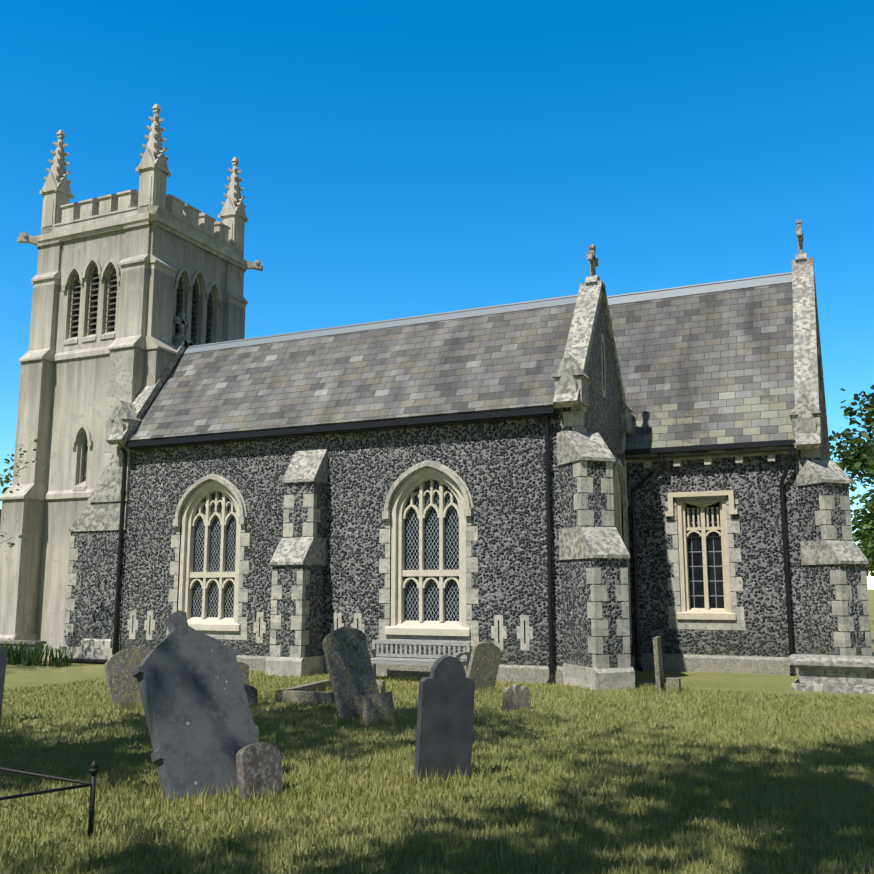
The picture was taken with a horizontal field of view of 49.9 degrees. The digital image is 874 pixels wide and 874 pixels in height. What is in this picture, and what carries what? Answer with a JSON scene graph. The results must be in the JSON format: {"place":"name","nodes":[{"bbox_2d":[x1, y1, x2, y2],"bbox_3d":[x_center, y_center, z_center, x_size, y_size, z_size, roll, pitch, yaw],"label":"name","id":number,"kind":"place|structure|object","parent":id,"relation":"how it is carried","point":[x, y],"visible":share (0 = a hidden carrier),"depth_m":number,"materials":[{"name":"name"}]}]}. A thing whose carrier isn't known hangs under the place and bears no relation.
{"place":"outdoors","nodes":[
{"label":"outdoors","id":0,"kind":"place"},
{"bbox_2d":[0,104,262,658],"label":"tower","id":1,"kind":"structure","parent":0,"point":[151,242],"depth_m":23.28,"materials":[{"name":"beige stone"}]},
{"bbox_2d":[69,266,213,343],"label":"louvres","id":2,"kind":"object","parent":1,"relation":"attached to","point":[114,308],"visible":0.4,"depth_m":23.79,"materials":[{"name":"grey wood"}]},
{"bbox_2d":[0,590,873,873],"bbox_3d":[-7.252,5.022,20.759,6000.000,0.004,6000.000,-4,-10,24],"label":"ground","id":3,"kind":"structure","parent":0,"point":[18,676],"depth_m":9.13,"materials":[{"name":"green plant"}]},
{"bbox_2d":[0,459,13,493],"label":"tree","id":4,"kind":"object","parent":3,"relation":"on","point":[6,488],"depth_m":154.14,"materials":[{"name":"green plant"}]},
{"bbox_2d":[0,439,45,551],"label":"tree sapling","id":5,"kind":"object","parent":3,"relation":"on","point":[7,478],"depth_m":19.84,"materials":[{"name":"green plant"}]},
{"bbox_2d":[2,642,74,666],"bbox_3d":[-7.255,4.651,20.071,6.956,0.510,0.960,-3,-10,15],"label":"grass clump","id":6,"kind":"object","parent":3,"relation":"on","point":[33,658],"visible":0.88,"depth_m":20.35,"materials":[{"name":"green plant"}]},
{"bbox_2d":[0,761,98,837],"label":"metal railing","id":7,"kind":"object","parent":3,"relation":"on","point":[93,768],"visible":0.9,"depth_m":6.29,"materials":[{"name":"grey metal"}]},
{"bbox_2d":[131,610,259,802],"bbox_3d":[-2.006,2.251,7.856,0.726,1.576,1.021,-9,-13,44],"label":"gravestone","id":8,"kind":"object","parent":3,"relation":"on","point":[202,727],"visible":0.94,"depth_m":7.74,"materials":[{"name":"grey stone"}]},
{"bbox_2d":[0,646,474,781],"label":"slate gravestones","id":9,"kind":"object","parent":3,"relation":"on","point":[445,716],"visible":0.92,"depth_m":8.18,"materials":[{"name":"grey stone"}]},
{"bbox_2d":[236,684,282,800],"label":"brown gravestones","id":10,"kind":"object","parent":3,"relation":"on","point":[258,764],"visible":0.79,"depth_m":7.55,"materials":[{"name":"stone"}]},
{"bbox_2d":[275,679,385,703],"bbox_3d":[-1.513,3.937,14.592,1.174,0.167,2.094,-3,-10,16],"label":"grave kerb","id":11,"kind":"object","parent":3,"relation":"on","point":[306,693],"visible":0.44,"depth_m":13.72,"materials":[{"name":"grey stone"}]},
{"bbox_2d":[105,627,680,724],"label":"gravestones","id":12,"kind":"object","parent":3,"relation":"on","point":[351,673],"visible":0.83,"depth_m":12.84,"materials":[{"name":"grey stone"}]},
{"bbox_2d":[0,640,798,683],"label":"stone plinth","id":13,"kind":"structure","parent":3,"relation":"on","point":[696,663],"depth_m":18.45,"materials":[{"name":"grey stone"}]},
{"bbox_2d":[368,640,470,676],"bbox_3d":[-0.412,4.049,16.951,1.990,0.700,0.560,-4,-10,24],"label":"bench","id":14,"kind":"object","parent":3,"relation":"on","point":[465,653],"visible":0.71,"depth_m":17.07,"materials":[{"name":"grey wood"}]},
{"bbox_2d":[64,296,871,667],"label":"church flint walls","id":15,"kind":"structure","parent":3,"relation":"on","point":[498,468],"depth_m":18.63,"materials":[{"name":"grey stone"}]},
{"bbox_2d":[126,304,575,441],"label":"nave roof","id":16,"kind":"structure","parent":15,"relation":"attached to","point":[496,362],"depth_m":19.77,"materials":[{"name":"stone"}]},
{"bbox_2d":[182,272,791,354],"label":"roof ridge","id":17,"kind":"structure","parent":16,"relation":"on","point":[749,282],"depth_m":21.59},
{"bbox_2d":[178,468,629,635],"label":"arched window frames","id":18,"kind":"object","parent":15,"relation":"in","point":[399,625],"visible":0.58,"depth_m":18.37,"materials":[{"name":"beige stone"}]},
{"bbox_2d":[53,407,795,683],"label":"gutters and downpipes","id":19,"kind":"object","parent":15,"relation":"attached to","point":[545,413],"visible":0.88,"depth_m":18.84,"materials":[{"name":"black metal"}]},
{"bbox_2d":[61,333,871,690],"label":"church dressings","id":20,"kind":"structure","parent":15,"relation":"attached to","point":[601,673],"depth_m":18.14,"materials":[{"name":"beige stone"}]},
{"bbox_2d":[68,219,868,565],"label":"stone copings","id":21,"kind":"object","parent":15,"relation":"on","point":[572,389],"visible":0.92,"depth_m":18.65,"materials":[{"name":"grey stone"}]},
{"bbox_2d":[665,490,737,619],"bbox_3d":[5.484,2.424,19.268,1.440,2.590,0.390,-4,-10,24],"label":"window frame","id":22,"kind":"object","parent":15,"relation":"attached to","point":[707,612],"visible":0.88,"depth_m":19.28,"materials":[{"name":"beige stone"}]},
{"bbox_2d":[686,507,723,607],"bbox_3d":[5.545,2.529,19.385,0.720,2.140,0.010,-4,-10,24],"label":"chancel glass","id":23,"kind":"object","parent":22,"relation":"in","point":[715,571],"depth_m":19.37,"materials":[{"name":"black glass"}]},
{"bbox_2d":[609,282,797,459],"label":"chancel roof","id":24,"kind":"structure","parent":15,"relation":"attached to","point":[708,368],"depth_m":20.53,"materials":[{"name":"stone"}]},
{"bbox_2d":[788,654,873,693],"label":"chest tomb","id":25,"kind":"object","parent":3,"relation":"on","point":[838,673],"visible":1,"depth_m":15.18,"materials":[{"name":"stone"}]},
{"bbox_2d":[829,388,873,496],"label":"tree","id":26,"kind":"object","parent":3,"relation":"on","point":[850,456],"depth_m":42.25,"materials":[{"name":"green plant"}]},
{"bbox_2d":[850,446,873,579],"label":"tree","id":27,"kind":"object","parent":3,"relation":"on","point":[864,534],"depth_m":28.38,"materials":[{"name":"green plant"}]},
{"bbox_2d":[852,384,873,473],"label":"tree","id":28,"kind":"object","parent":3,"relation":"on","point":[868,417],"visible":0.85,"depth_m":35.81,"materials":[{"name":"green plant"}]},
{"bbox_2d":[0,0,873,589],"label":"sky","id":29,"kind":"structure","parent":0,"point":[397,158],"materials":[{"name":"blue"}]},
{"bbox_2d":[83,353,821,654],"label":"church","id":30,"kind":"structure","parent":0,"point":[431,599],"depth_m":18.35,"materials":[{"name":"beige stone"}]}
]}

